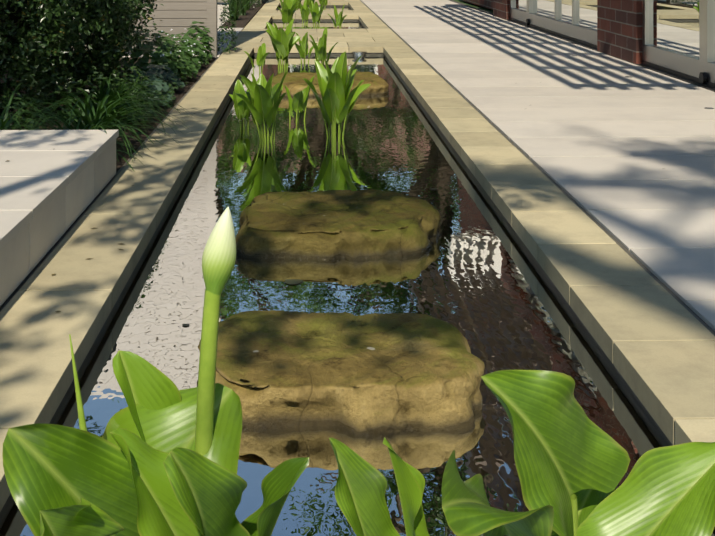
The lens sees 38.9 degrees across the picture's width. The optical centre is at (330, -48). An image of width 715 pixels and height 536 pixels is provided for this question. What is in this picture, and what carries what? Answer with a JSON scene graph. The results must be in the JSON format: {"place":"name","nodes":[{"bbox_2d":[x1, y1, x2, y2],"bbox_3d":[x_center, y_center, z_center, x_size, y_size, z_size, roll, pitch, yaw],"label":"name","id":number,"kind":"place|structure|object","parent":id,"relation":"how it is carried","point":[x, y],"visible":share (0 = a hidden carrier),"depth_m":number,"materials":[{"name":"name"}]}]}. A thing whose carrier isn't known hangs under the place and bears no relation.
{"place":"outdoors","nodes":[
{"label":"outdoors","id":0,"kind":"place"},
{"bbox_2d":[454,0,492,12],"bbox_3d":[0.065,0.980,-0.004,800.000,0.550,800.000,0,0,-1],"label":"ground sheet","id":1,"kind":"object","parent":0,"point":[477,6],"depth_m":13.18,"materials":[{"name":"green plant"}]},
{"bbox_2d":[0,176,114,307],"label":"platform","id":2,"kind":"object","parent":1,"relation":"on","point":[52,247],"depth_m":2.24,"materials":[{"name":"grey"}]},
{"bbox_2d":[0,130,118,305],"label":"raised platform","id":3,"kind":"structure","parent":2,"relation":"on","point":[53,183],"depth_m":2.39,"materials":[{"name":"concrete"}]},
{"bbox_2d":[0,57,215,172],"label":"planting bed soil","id":4,"kind":"structure","parent":1,"relation":"on","point":[180,93],"depth_m":4.14,"materials":[{"name":"brown soil"}]},
{"bbox_2d":[0,0,162,114],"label":"evergreen shrub","id":5,"kind":"object","parent":4,"relation":"on","point":[113,27],"depth_m":3.89,"materials":[{"name":"green plant"}]},
{"bbox_2d":[0,0,256,170],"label":"strap leaf grasses","id":6,"kind":"object","parent":4,"relation":"on","point":[107,114],"visible":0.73,"depth_m":3.41,"materials":[{"name":"green plant"}]},
{"bbox_2d":[0,0,261,129],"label":"ornamental grass","id":7,"kind":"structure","parent":4,"relation":"on","point":[97,78],"depth_m":4.05,"materials":[{"name":"green plant"}]},
{"bbox_2d":[94,64,184,106],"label":"glaucous leaf clumps","id":8,"kind":"object","parent":4,"relation":"on","point":[154,72],"visible":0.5,"depth_m":4.37,"materials":[{"name":"green plant"}]},
{"bbox_2d":[112,21,214,80],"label":"flowering mound leaves","id":9,"kind":"object","parent":4,"relation":"on","point":[167,46],"visible":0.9,"depth_m":5.17,"materials":[{"name":"green plant"}]},
{"bbox_2d":[122,29,204,56],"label":"white flowers","id":10,"kind":"object","parent":9,"relation":"on","point":[178,46],"visible":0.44,"depth_m":5.08,"materials":[{"name":"white plant"}]},
{"bbox_2d":[72,0,216,57],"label":"siding wall","id":11,"kind":"structure","parent":1,"relation":"on","point":[178,16],"depth_m":6.40,"materials":[{"name":"beige wood"}]},
{"bbox_2d":[60,2,243,56],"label":"paving","id":12,"kind":"structure","parent":1,"relation":"on","point":[220,5],"depth_m":8.48,"materials":[{"name":"grey concrete"}]},
{"bbox_2d":[0,0,714,515],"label":"edging","id":13,"kind":"object","parent":1,"relation":"on","point":[702,322],"visible":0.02,"depth_m":2.43,"materials":[{"name":"black metal"}]},
{"bbox_2d":[272,71,388,96],"bbox_3d":[-0.017,0.863,5.275,0.625,0.445,0.548,0,0,-1],"label":"stepping stone","id":14,"kind":"object","parent":13,"relation":"in","point":[294,82],"visible":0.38,"depth_m":5.08,"materials":[{"name":"stone"}]},
{"bbox_2d":[236,189,441,259],"bbox_3d":[0.018,0.861,2.571,0.526,0.440,0.443,0,0,-1],"label":"stepping stone","id":15,"kind":"object","parent":13,"relation":"in","point":[348,224],"visible":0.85,"depth_m":2.42,"materials":[{"name":"stone"}]},
{"bbox_2d":[197,310,484,433],"bbox_3d":[0.010,0.859,1.678,0.475,0.436,0.360,0,0,-1],"label":"stepping stone","id":16,"kind":"object","parent":13,"relation":"in","point":[372,373],"visible":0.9,"depth_m":1.58,"materials":[{"name":"stone"}]},
{"bbox_2d":[0,7,714,535],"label":"water surface","id":17,"kind":"object","parent":13,"relation":"in","point":[474,275],"visible":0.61,"depth_m":2.10,"materials":[{"name":"clear liquid"}]},
{"bbox_2d":[182,188,436,325],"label":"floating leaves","id":18,"kind":"object","parent":17,"relation":"on","point":[292,281],"visible":0.65,"depth_m":2.19,"materials":[{"name":"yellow plant"}]},
{"bbox_2d":[0,0,714,511],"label":"sandstone copings","id":19,"kind":"object","parent":13,"relation":"on","point":[652,338],"visible":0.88,"depth_m":2.15,"materials":[{"name":"beige stone"}]},
{"bbox_2d":[2,0,714,535],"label":"aquatic plants","id":20,"kind":"object","parent":13,"relation":"in","point":[140,466],"depth_m":0.97,"materials":[{"name":"green plant"}]},
{"bbox_2d":[202,207,235,294],"bbox_3d":[-0.110,0.292,0.991,0.034,0.086,0.031,0,0,-1],"label":"flower bud","id":21,"kind":"object","parent":20,"relation":"attached to","point":[218,258],"visible":1,"depth_m":0.98,"materials":[{"name":"white plant"}]},
{"bbox_2d":[352,51,366,56],"bbox_3d":[0.195,0.701,6.955,0.104,0.041,0.104,0,0,-1],"label":"water spout","id":22,"kind":"object","parent":13,"relation":"attached to","point":[358,53],"visible":0.79,"depth_m":6.93,"materials":[{"name":"silver metal"}]},
{"bbox_2d":[449,0,492,14],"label":"terrace bed","id":23,"kind":"object","parent":1,"relation":"on","point":[472,7],"depth_m":12.24,"materials":[{"name":"beige concrete"}]},
{"bbox_2d":[361,0,714,330],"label":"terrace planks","id":24,"kind":"object","parent":23,"relation":"on","point":[601,139],"visible":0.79,"depth_m":3.87,"materials":[{"name":"stone"}]},
{"bbox_2d":[7,67,663,311],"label":"fallen leaf litter","id":25,"kind":"object","parent":24,"relation":"on","point":[132,185],"visible":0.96,"depth_m":2.27,"materials":[{"name":"brown plant"}]},
{"bbox_2d":[507,17,714,91],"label":"door threshold","id":26,"kind":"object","parent":24,"relation":"on","point":[708,85],"depth_m":5.75,"materials":[{"name":"grey metal"}]},
{"bbox_2d":[526,19,706,83],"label":"door stops","id":27,"kind":"object","parent":24,"relation":"on","point":[702,77],"depth_m":4.95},
{"bbox_2d":[463,0,492,9],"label":"wall","id":28,"kind":"structure","parent":1,"relation":"on","point":[488,4],"depth_m":12.52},
{"bbox_2d":[493,0,642,64],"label":"brick pillar","id":29,"kind":"structure","parent":1,"relation":"on","point":[619,29],"depth_m":6.24,"materials":[{"name":"red brick"}]},
{"bbox_2d":[510,0,714,82],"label":"door frames","id":30,"kind":"structure","parent":29,"relation":"attached to","point":[687,64],"depth_m":5.56,"materials":[{"name":"white wood"}]},
{"bbox_2d":[513,0,698,57],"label":"door glass","id":31,"kind":"object","parent":30,"relation":"in","point":[674,25],"depth_m":5.65,"materials":[{"name":"clear glass"}]},
{"bbox_3d":[-2.077,0.808,10.467,2.569,0.292,8.170,0,0,-1],"label":"paving bed","id":32,"kind":"object","parent":1,"relation":"on","visible":0},
{"bbox_2d":[220,0,267,27],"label":"bed soil","id":33,"kind":"structure","parent":32,"relation":"on","point":[242,21],"depth_m":10.02,"materials":[{"name":"brown soil"}]}
]}

